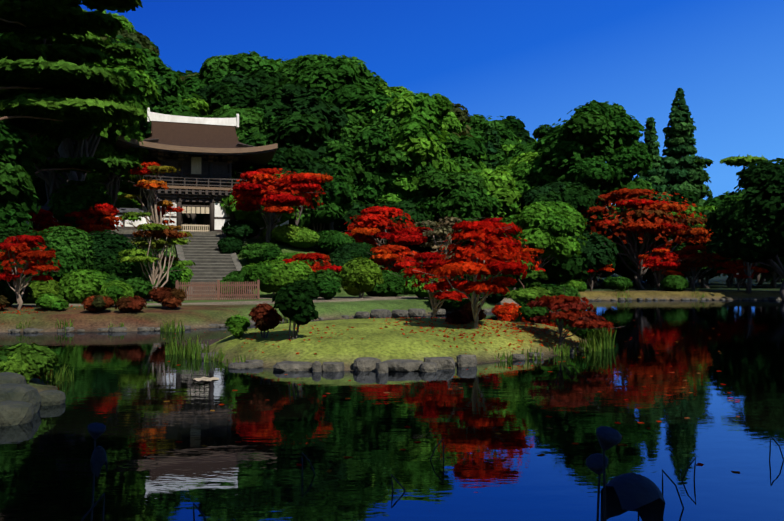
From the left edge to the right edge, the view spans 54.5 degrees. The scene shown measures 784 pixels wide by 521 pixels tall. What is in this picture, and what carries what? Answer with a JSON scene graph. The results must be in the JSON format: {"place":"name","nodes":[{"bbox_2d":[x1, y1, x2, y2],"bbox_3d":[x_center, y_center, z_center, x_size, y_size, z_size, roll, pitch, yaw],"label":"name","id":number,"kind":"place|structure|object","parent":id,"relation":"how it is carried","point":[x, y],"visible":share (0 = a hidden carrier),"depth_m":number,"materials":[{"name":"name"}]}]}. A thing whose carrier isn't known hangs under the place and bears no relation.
{"place":"outdoors","nodes":[
{"label":"outdoors","id":0,"kind":"place"},
{"bbox_2d":[0,192,781,391],"bbox_3d":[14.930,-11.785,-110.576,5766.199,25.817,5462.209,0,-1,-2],"label":"ground","id":1,"kind":"structure","parent":0,"point":[391,341],"depth_m":19.10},
{"bbox_2d":[0,279,32,306],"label":"shrub","id":2,"kind":"object","parent":1,"relation":"on","point":[7,291],"visible":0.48,"depth_m":26.03,"materials":[{"name":"green plant"}]},
{"bbox_2d":[0,112,40,231],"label":"tree","id":3,"kind":"object","parent":1,"relation":"on","point":[18,200],"visible":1,"depth_m":31.66,"materials":[{"name":"green plant"}]},
{"bbox_2d":[0,226,53,282],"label":"shrub","id":4,"kind":"object","parent":1,"relation":"on","point":[5,233],"visible":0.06,"depth_m":29.45,"materials":[{"name":"green plant"}]},
{"bbox_2d":[0,343,59,382],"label":"pine shrub","id":5,"kind":"object","parent":1,"relation":"on","point":[28,362],"visible":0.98,"depth_m":11.47,"materials":[{"name":"green plant"}]},
{"bbox_2d":[0,234,60,309],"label":"maple tree","id":6,"kind":"object","parent":1,"relation":"on","point":[20,245],"visible":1,"depth_m":24.77,"materials":[{"name":"red plant"}]},
{"bbox_2d":[0,372,65,425],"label":"shore boulders","id":7,"kind":"object","parent":1,"relation":"on","point":[22,401],"visible":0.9,"depth_m":9.67,"materials":[{"name":"stone"}]},
{"bbox_2d":[24,279,64,302],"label":"shrub","id":8,"kind":"object","parent":1,"relation":"on","point":[38,287],"visible":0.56,"depth_m":28.52,"materials":[{"name":"green plant"}]},
{"bbox_2d":[24,208,71,233],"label":"maple tree","id":9,"kind":"object","parent":1,"relation":"on","point":[42,219],"visible":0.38,"depth_m":35.68,"materials":[{"name":"red plant"}]},
{"bbox_2d":[35,293,68,310],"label":"shrub","id":10,"kind":"object","parent":1,"relation":"on","point":[51,301],"visible":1,"depth_m":24.60,"materials":[{"name":"green plant"}]},
{"bbox_2d":[30,225,96,281],"bbox_3d":[-14.168,0.169,31.708,4.163,3.302,4.126,0,-1,-23],"label":"shrub","id":11,"kind":"object","parent":1,"relation":"on","point":[71,248],"visible":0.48,"depth_m":30.99,"materials":[{"name":"green plant"}]},
{"bbox_2d":[0,0,142,232],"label":"pine tree","id":12,"kind":"object","parent":1,"relation":"on","point":[78,50],"visible":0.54,"depth_m":36.05,"materials":[{"name":"green plant"}]},
{"bbox_2d":[0,0,149,129],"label":"pine tree","id":13,"kind":"object","parent":1,"relation":"on","point":[97,105],"visible":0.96,"depth_m":31.80,"materials":[{"name":"green plant"}]},
{"bbox_2d":[34,124,116,205],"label":"tree","id":14,"kind":"object","parent":1,"relation":"on","point":[52,183],"depth_m":46.15,"materials":[{"name":"green plant"}]},
{"bbox_2d":[47,179,112,233],"bbox_3d":[-16.288,-2.397,39.983,3.250,3.776,3.932,0,-1,-2],"label":"shrub","id":15,"kind":"object","parent":1,"relation":"on","point":[72,196],"visible":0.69,"depth_m":38.78,"materials":[{"name":"green plant"}]},
{"bbox_2d":[2,9,159,229],"bbox_3d":[-17.397,-7.670,42.459,8.147,12.676,8.109,0,-1,-2],"label":"tree","id":16,"kind":"object","parent":1,"relation":"on","point":[140,91],"visible":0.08,"depth_m":41.55,"materials":[{"name":"green plant"}]},
{"bbox_2d":[58,269,109,303],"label":"shrub","id":17,"kind":"object","parent":1,"relation":"on","point":[78,286],"visible":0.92,"depth_m":28.79,"materials":[{"name":"green plant"}]},
{"bbox_2d":[64,203,123,234],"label":"maple tree","id":18,"kind":"object","parent":1,"relation":"on","point":[106,212],"visible":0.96,"depth_m":38.17,"materials":[{"name":"red plant"}]},
{"bbox_2d":[81,295,113,312],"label":"shrub","id":19,"kind":"object","parent":1,"relation":"on","point":[95,304],"visible":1,"depth_m":24.11,"materials":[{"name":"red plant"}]},
{"bbox_2d":[81,230,136,274],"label":"shrub","id":20,"kind":"object","parent":1,"relation":"on","point":[107,248],"visible":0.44,"depth_m":31.91,"materials":[{"name":"green plant"}]},
{"bbox_2d":[99,280,133,306],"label":"shrub","id":21,"kind":"object","parent":1,"relation":"on","point":[116,290],"visible":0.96,"depth_m":25.63,"materials":[{"name":"green plant"}]},
{"bbox_2d":[85,121,149,233],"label":"tree","id":22,"kind":"object","parent":1,"relation":"on","point":[115,183],"visible":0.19,"depth_m":45.68,"materials":[{"name":"green plant"}]},
{"bbox_2d":[115,296,146,312],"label":"shrub","id":23,"kind":"object","parent":1,"relation":"on","point":[128,304],"visible":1,"depth_m":24.24,"materials":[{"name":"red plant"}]},
{"bbox_2d":[106,272,159,297],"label":"shrub","id":24,"kind":"object","parent":1,"relation":"on","point":[140,284],"visible":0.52,"depth_m":30.11,"materials":[{"name":"green plant"}]},
{"bbox_2d":[104,35,170,175],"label":"tree","id":25,"kind":"object","parent":1,"relation":"on","point":[145,127],"depth_m":60.34,"materials":[{"name":"green plant"}]},
{"bbox_2d":[114,161,189,239],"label":"thin tree","id":26,"kind":"object","parent":1,"relation":"on","point":[151,184],"visible":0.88,"depth_m":39.21,"materials":[{"name":"orange plant"}]},
{"bbox_2d":[122,241,183,294],"bbox_3d":[-11.171,0.447,33.950,3.506,2.783,3.762,1,-1,-41],"label":"shrub","id":27,"kind":"object","parent":1,"relation":"on","point":[173,273],"visible":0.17,"depth_m":33.34,"materials":[{"name":"green plant"}]},
{"bbox_2d":[117,223,194,301],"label":"thin tree","id":28,"kind":"object","parent":1,"relation":"on","point":[168,236],"visible":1,"depth_m":30.32,"materials":[{"name":"green plant"}]},
{"bbox_2d":[26,108,288,235],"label":"temple building","id":29,"kind":"structure","parent":1,"relation":"on","point":[206,156],"depth_m":47.23,"materials":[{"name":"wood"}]},
{"bbox_2d":[132,48,200,206],"bbox_3d":[-21.611,-9.896,65.114,12.445,15.722,13.276,1,-1,-38],"label":"forest tree","id":30,"kind":"object","parent":1,"relation":"on","point":[173,83],"visible":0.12,"depth_m":62.89,"materials":[{"name":"green plant"}]},
{"bbox_2d":[148,287,186,308],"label":"shrub","id":31,"kind":"object","parent":1,"relation":"on","point":[169,298],"visible":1,"depth_m":25.53,"materials":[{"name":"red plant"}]},
{"bbox_2d":[147,97,208,231],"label":"tree","id":32,"kind":"object","parent":1,"relation":"on","point":[201,106],"visible":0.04,"depth_m":64.99,"materials":[{"name":"green plant"}]},
{"bbox_2d":[174,233,252,297],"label":"stone stairs","id":33,"kind":"structure","parent":1,"relation":"on","point":[209,259],"depth_m":40.24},
{"bbox_2d":[175,280,259,299],"bbox_3d":[-7.420,1.302,32.525,3.520,0.950,0.112,0,-1,-20],"label":"wooden fence","id":34,"kind":"object","parent":1,"relation":"on","point":[197,288],"visible":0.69,"depth_m":32.49,"materials":[{"name":"brown wood"}]},
{"bbox_2d":[178,51,272,117],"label":"forest tree","id":35,"kind":"object","parent":1,"relation":"on","point":[214,69],"visible":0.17,"depth_m":76.29,"materials":[{"name":"green plant"}]},
{"bbox_2d":[217,236,243,254],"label":"shrub","id":36,"kind":"object","parent":1,"relation":"on","point":[228,245],"visible":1,"depth_m":41.55,"materials":[{"name":"green plant"}]},
{"bbox_2d":[216,270,254,297],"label":"shrub","id":37,"kind":"object","parent":1,"relation":"on","point":[235,276],"visible":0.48,"depth_m":34.64,"materials":[{"name":"green plant"}]},
{"bbox_2d":[205,75,266,114],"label":"forest tree","id":38,"kind":"object","parent":1,"relation":"on","point":[240,95],"visible":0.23,"depth_m":64.55,"materials":[{"name":"green plant"}]},
{"bbox_2d":[224,314,251,337],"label":"shrub","id":39,"kind":"object","parent":1,"relation":"on","point":[238,325],"visible":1,"depth_m":16.76,"materials":[{"name":"green plant"}]},
{"bbox_2d":[221,219,259,241],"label":"shrub","id":40,"kind":"object","parent":1,"relation":"on","point":[242,230],"visible":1,"depth_m":43.46,"materials":[{"name":"green plant"}]},
{"bbox_2d":[194,67,287,115],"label":"forest tree","id":41,"kind":"object","parent":1,"relation":"on","point":[266,77],"visible":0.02,"depth_m":71.45,"materials":[{"name":"green plant"}]},
{"bbox_2d":[202,104,280,178],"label":"tree","id":42,"kind":"object","parent":1,"relation":"on","point":[252,120],"visible":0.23,"depth_m":54.75,"materials":[{"name":"green plant"}]},
{"bbox_2d":[206,173,304,228],"bbox_3d":[-8.980,-3.541,49.553,5.796,4.631,6.853,1,-1,-32],"label":"understory bush","id":43,"kind":"object","parent":1,"relation":"on","point":[256,217],"visible":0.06,"depth_m":47.35,"materials":[{"name":"green plant"}]},
{"bbox_2d":[238,242,282,263],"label":"shrub","id":44,"kind":"object","parent":1,"relation":"on","point":[254,253],"visible":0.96,"depth_m":40.04,"materials":[{"name":"green plant"}]},
{"bbox_2d":[248,302,283,337],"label":"shrub","id":45,"kind":"object","parent":1,"relation":"on","point":[265,317],"visible":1,"depth_m":16.12,"materials":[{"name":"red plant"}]},
{"bbox_2d":[236,55,303,80],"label":"forest tree","id":46,"kind":"object","parent":1,"relation":"on","point":[279,65],"visible":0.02,"depth_m":75.97,"materials":[{"name":"green plant"}]},
{"bbox_2d":[245,260,312,295],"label":"shrub","id":47,"kind":"object","parent":1,"relation":"on","point":[275,276],"visible":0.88,"depth_m":34.25,"materials":[{"name":"green plant"}]},
{"bbox_2d":[226,168,332,242],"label":"maple tree","id":48,"kind":"object","parent":1,"relation":"on","point":[268,191],"visible":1,"depth_m":42.31,"materials":[{"name":"red plant"}]},
{"bbox_2d":[259,224,319,247],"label":"shrub","id":49,"kind":"object","parent":1,"relation":"on","point":[300,236],"visible":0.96,"depth_m":43.42,"materials":[{"name":"green plant"}]},
{"bbox_2d":[1,305,580,353],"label":"fallen leaves","id":50,"kind":"object","parent":1,"relation":"on","point":[526,324],"visible":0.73,"depth_m":17.84,"materials":[{"name":"red plant"}]},
{"bbox_2d":[251,147,336,225],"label":"tree","id":51,"kind":"object","parent":1,"relation":"on","point":[297,160],"visible":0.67,"depth_m":50.14,"materials":[{"name":"green plant"}]},
{"bbox_2d":[272,280,318,339],"bbox_3d":[-1.982,1.058,15.654,1.000,1.334,1.275,0,-1,-2],"label":"shrub","id":52,"kind":"object","parent":1,"relation":"on","point":[293,301],"visible":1,"depth_m":15.39,"materials":[{"name":"green plant"}]},
{"bbox_2d":[238,82,360,185],"bbox_3d":[-6.980,-7.520,58.757,9.999,12.681,11.628,0,-1,-2],"label":"forest tree","id":53,"kind":"object","parent":1,"relation":"on","point":[309,122],"visible":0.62,"depth_m":55.69,"materials":[{"name":"green plant"}]},
{"bbox_2d":[283,253,341,273],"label":"maple tree","id":54,"kind":"object","parent":1,"relation":"on","point":[312,257],"visible":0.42,"depth_m":37.25,"materials":[{"name":"red plant"}]},
{"bbox_2d":[306,268,342,299],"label":"shrub","id":55,"kind":"object","parent":1,"relation":"on","point":[327,283],"visible":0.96,"depth_m":32.40,"materials":[{"name":"green plant"}]},
{"bbox_2d":[305,175,353,234],"bbox_3d":[-5.198,-3.681,54.334,4.651,4.991,5.248,1,-1,-31],"label":"understory bush","id":56,"kind":"object","parent":1,"relation":"on","point":[329,210],"visible":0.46,"depth_m":52.78,"materials":[{"name":"green plant"}]},
{"bbox_2d":[280,53,387,103],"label":"forest tree","id":57,"kind":"object","parent":1,"relation":"on","point":[325,76],"visible":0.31,"depth_m":66.88,"materials":[{"name":"green plant"}]},
{"bbox_2d":[314,230,354,253],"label":"shrub","id":58,"kind":"object","parent":1,"relation":"on","point":[330,241],"visible":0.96,"depth_m":43.72,"materials":[{"name":"green plant"}]},
{"bbox_2d":[316,140,357,230],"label":"tree","id":59,"kind":"object","parent":1,"relation":"on","point":[341,159],"visible":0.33,"depth_m":54.51,"materials":[{"name":"green plant"}]},
{"bbox_2d":[228,355,476,372],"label":"island edge rocks","id":60,"kind":"object","parent":1,"relation":"on","point":[428,364],"visible":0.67,"depth_m":14.00,"materials":[{"name":"stone"}]},
{"bbox_2d":[337,200,373,232],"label":"understory bush","id":61,"kind":"object","parent":1,"relation":"on","point":[359,206],"visible":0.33,"depth_m":55.83,"materials":[{"name":"green plant"}]},
{"bbox_2d":[332,242,379,265],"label":"shrub","id":62,"kind":"object","parent":1,"relation":"on","point":[363,249],"visible":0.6,"depth_m":43.02,"materials":[{"name":"green plant"}]},
{"bbox_2d":[332,120,386,188],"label":"tree","id":63,"kind":"object","parent":1,"relation":"on","point":[351,133],"visible":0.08,"depth_m":58.81,"materials":[{"name":"green plant"}]},
{"bbox_2d":[339,257,383,297],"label":"shrub","id":64,"kind":"object","parent":1,"relation":"on","point":[359,277],"visible":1,"depth_m":33.89,"materials":[{"name":"green plant"}]},
{"bbox_2d":[328,83,400,143],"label":"forest tree","id":65,"kind":"object","parent":1,"relation":"on","point":[354,103],"visible":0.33,"depth_m":61.51,"materials":[{"name":"green plant"}]},
{"bbox_2d":[342,206,432,246],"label":"maple tree","id":66,"kind":"object","parent":1,"relation":"on","point":[374,221],"visible":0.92,"depth_m":45.62,"materials":[{"name":"red plant"}]},
{"bbox_2d":[365,270,409,296],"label":"shrub","id":67,"kind":"object","parent":1,"relation":"on","point":[392,285],"visible":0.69,"depth_m":36.39,"materials":[{"name":"green plant"}]},
{"bbox_2d":[8,297,779,363],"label":"shore stones","id":68,"kind":"object","parent":1,"relation":"on","point":[379,313],"visible":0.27,"depth_m":29.46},
{"bbox_2d":[355,199,432,245],"bbox_3d":[0.446,-2.321,52.072,5.087,3.464,6.518,1,-1,-41],"label":"understory bush","id":69,"kind":"object","parent":1,"relation":"on","point":[404,205],"visible":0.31,"depth_m":49.57,"materials":[{"name":"green plant"}]},
{"bbox_2d":[349,110,442,202],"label":"tree","id":70,"kind":"object","parent":1,"relation":"on","point":[374,185],"visible":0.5,"depth_m":57.76,"materials":[{"name":"green plant"}]},
{"bbox_2d":[370,244,421,272],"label":"maple tree","id":71,"kind":"object","parent":1,"relation":"on","point":[398,257],"visible":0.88,"depth_m":41.33,"materials":[{"name":"red plant"}]},
{"bbox_2d":[373,92,459,250],"bbox_3d":[1.923,-6.606,60.796,6.416,13.383,8.679,0,-1,26],"label":"forest tree","id":72,"kind":"object","parent":1,"relation":"on","point":[416,139],"visible":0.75,"depth_m":58.37,"materials":[{"name":"green plant"}]},
{"bbox_2d":[392,252,487,317],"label":"maple tree","id":73,"kind":"object","parent":1,"relation":"on","point":[428,259],"visible":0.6,"depth_m":21.64,"materials":[{"name":"red plant"}]},
{"bbox_2d":[415,216,482,259],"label":"thin tree","id":74,"kind":"object","parent":1,"relation":"on","point":[442,226],"visible":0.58,"depth_m":44.66,"materials":[{"name":"brown plant"}]},
{"bbox_2d":[408,169,501,250],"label":"tree","id":75,"kind":"object","parent":1,"relation":"on","point":[463,196],"visible":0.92,"depth_m":50.07,"materials":[{"name":"green plant"}]},
{"bbox_2d":[427,132,486,170],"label":"tree","id":76,"kind":"object","parent":1,"relation":"on","point":[464,152],"visible":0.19,"depth_m":63.84,"materials":[{"name":"green plant"}]},
{"bbox_2d":[414,220,533,328],"bbox_3d":[2.123,0.382,17.613,2.545,2.633,3.108,0,-1,29],"label":"maple tree","id":77,"kind":"object","parent":1,"relation":"on","point":[470,262],"visible":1,"depth_m":17.18,"materials":[{"name":"red plant"}]},
{"bbox_2d":[457,114,521,145],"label":"forest tree","id":78,"kind":"object","parent":1,"relation":"on","point":[477,124],"visible":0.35,"depth_m":102.87,"materials":[{"name":"green plant"}]},
{"bbox_2d":[459,168,520,218],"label":"tree","id":79,"kind":"object","parent":1,"relation":"on","point":[499,186],"visible":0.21,"depth_m":60.89,"materials":[{"name":"green plant"}]},
{"bbox_2d":[481,121,504,170],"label":"forest conifer","id":80,"kind":"object","parent":1,"relation":"on","point":[494,152],"visible":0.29,"depth_m":88.03,"materials":[{"name":"green plant"}]},
{"bbox_2d":[491,302,521,321],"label":"shrub","id":81,"kind":"object","parent":1,"relation":"on","point":[507,311],"visible":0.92,"depth_m":20.66,"materials":[{"name":"red plant"}]},
{"bbox_2d":[485,238,544,289],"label":"maple tree","id":82,"kind":"object","parent":1,"relation":"on","point":[532,251],"visible":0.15,"depth_m":43.97,"materials":[{"name":"red plant"}]},
{"bbox_2d":[498,116,536,144],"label":"crest tree","id":83,"kind":"object","parent":1,"relation":"on","point":[516,125],"visible":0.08,"depth_m":110.39,"materials":[{"name":"green plant"}]},
{"bbox_2d":[496,133,553,169],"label":"forest tree","id":84,"kind":"object","parent":1,"relation":"on","point":[527,148],"visible":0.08,"depth_m":80.15,"materials":[{"name":"green plant"}]},
{"bbox_2d":[492,152,566,219],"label":"tree","id":85,"kind":"object","parent":1,"relation":"on","point":[523,170],"visible":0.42,"depth_m":63.99,"materials":[{"name":"green plant"}]},
{"bbox_2d":[501,260,563,311],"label":"pine tree","id":86,"kind":"object","parent":1,"relation":"on","point":[535,290],"visible":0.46,"depth_m":30.44,"materials":[{"name":"green plant"}]},
{"bbox_2d":[499,201,587,280],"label":"tree","id":87,"kind":"object","parent":1,"relation":"on","point":[550,229],"visible":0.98,"depth_m":45.17,"materials":[{"name":"green plant"}]},
{"bbox_2d":[518,181,617,284],"bbox_3d":[13.426,-1.877,57.913,7.786,8.414,7.584,0,-1,-2],"label":"tree","id":88,"kind":"object","parent":1,"relation":"on","point":[578,196],"visible":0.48,"depth_m":56.25,"materials":[{"name":"green plant"}]},
{"bbox_2d":[531,232,618,282],"bbox_3d":[11.973,0.179,51.596,6.070,4.119,5.761,0,-1,-2],"label":"understory bush","id":89,"kind":"object","parent":1,"relation":"on","point":[598,254],"visible":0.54,"depth_m":49.57,"materials":[{"name":"green plant"}]},
{"bbox_2d":[527,291,623,344],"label":"maple","id":90,"kind":"object","parent":1,"relation":"on","point":[578,319],"visible":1,"depth_m":17.06,"materials":[{"name":"red plant"}]},
{"bbox_2d":[535,100,654,286],"bbox_3d":[16.396,-5.385,61.855,9.606,15.416,9.479,0,-1,-2],"label":"tree","id":91,"kind":"object","parent":1,"relation":"on","point":[588,141],"visible":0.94,"depth_m":59.68,"materials":[{"name":"green plant"}]},
{"bbox_2d":[579,188,712,288],"bbox_3d":[18.571,-1.518,56.802,11.887,7.731,8.134,0,-1,15],"label":"maple tree","id":92,"kind":"object","parent":1,"relation":"on","point":[655,218],"visible":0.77,"depth_m":55.77,"materials":[{"name":"red plant"}]},
{"bbox_2d":[619,117,685,283],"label":"conifer tree","id":93,"kind":"object","parent":1,"relation":"on","point":[656,178],"visible":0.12,"depth_m":80.01,"materials":[{"name":"green plant"}]},
{"bbox_2d":[638,248,685,290],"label":"maple tree","id":94,"kind":"object","parent":1,"relation":"on","point":[662,260],"visible":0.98,"depth_m":52.06,"materials":[{"name":"red plant"}]},
{"bbox_2d":[659,275,688,290],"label":"shrub","id":95,"kind":"object","parent":1,"relation":"on","point":[674,283],"visible":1,"depth_m":50.47,"materials":[{"name":"green plant"}]},
{"bbox_2d":[662,88,725,279],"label":"conifer tree","id":96,"kind":"object","parent":1,"relation":"on","point":[682,172],"visible":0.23,"depth_m":87.80,"materials":[{"name":"green plant"}]},
{"bbox_2d":[670,245,730,290],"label":"maple tree","id":97,"kind":"object","parent":1,"relation":"on","point":[690,254],"visible":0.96,"depth_m":52.92,"materials":[{"name":"red plant"}]},
{"bbox_2d":[693,154,768,285],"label":"pine tree","id":98,"kind":"object","parent":1,"relation":"on","point":[738,161],"visible":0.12,"depth_m":71.81,"materials":[{"name":"green plant"}]},
{"bbox_2d":[715,258,768,290],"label":"maple tree","id":99,"kind":"object","parent":1,"relation":"on","point":[735,267],"visible":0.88,"depth_m":50.87,"materials":[{"name":"red plant"}]},
{"bbox_2d":[705,197,783,293],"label":"tree","id":100,"kind":"object","parent":1,"relation":"on","point":[766,242],"visible":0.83,"depth_m":48.45,"materials":[{"name":"green plant"}]},
{"bbox_2d":[705,158,783,300],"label":"tree","id":101,"kind":"object","parent":1,"relation":"on","point":[762,179],"visible":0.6,"depth_m":48.23,"materials":[{"name":"green plant"}]},
{"bbox_2d":[0,300,783,520],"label":"pond water","id":102,"kind":"structure","parent":0,"point":[121,386],"depth_m":8.72,"materials":[{"name":"liquid"}]},
{"bbox_2d":[88,422,107,520],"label":"lotus plant","id":103,"kind":"object","parent":102,"relation":"on","point":[96,430],"visible":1,"depth_m":5.04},
{"bbox_2d":[165,334,252,365],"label":"island reeds","id":104,"kind":"object","parent":102,"relation":"on","point":[188,349],"visible":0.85,"depth_m":16.24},
{"bbox_2d":[17,287,705,383],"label":"shrubs","id":105,"kind":"object","parent":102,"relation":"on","point":[60,377],"visible":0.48,"depth_m":23.05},
{"bbox_2d":[495,327,616,361],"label":"island reeds","id":106,"kind":"object","parent":102,"relation":"on","point":[595,342],"visible":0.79,"depth_m":17.47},
{"bbox_2d":[586,453,607,520],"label":"lotus plant","id":107,"kind":"object","parent":102,"relation":"on","point":[594,463],"visible":0.9,"depth_m":3.64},
{"bbox_2d":[596,426,621,520],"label":"lotus plant","id":108,"kind":"object","parent":102,"relation":"in","point":[608,437],"visible":1,"depth_m":3.44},
{"bbox_2d":[600,473,664,520],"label":"lotus plant","id":109,"kind":"object","parent":102,"relation":"on","point":[642,496],"visible":0.98,"depth_m":5.12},
{"bbox_2d":[80,0,783,204],"label":"sky","id":110,"kind":"structure","parent":0,"point":[534,62],"materials":[{"name":"blue"}]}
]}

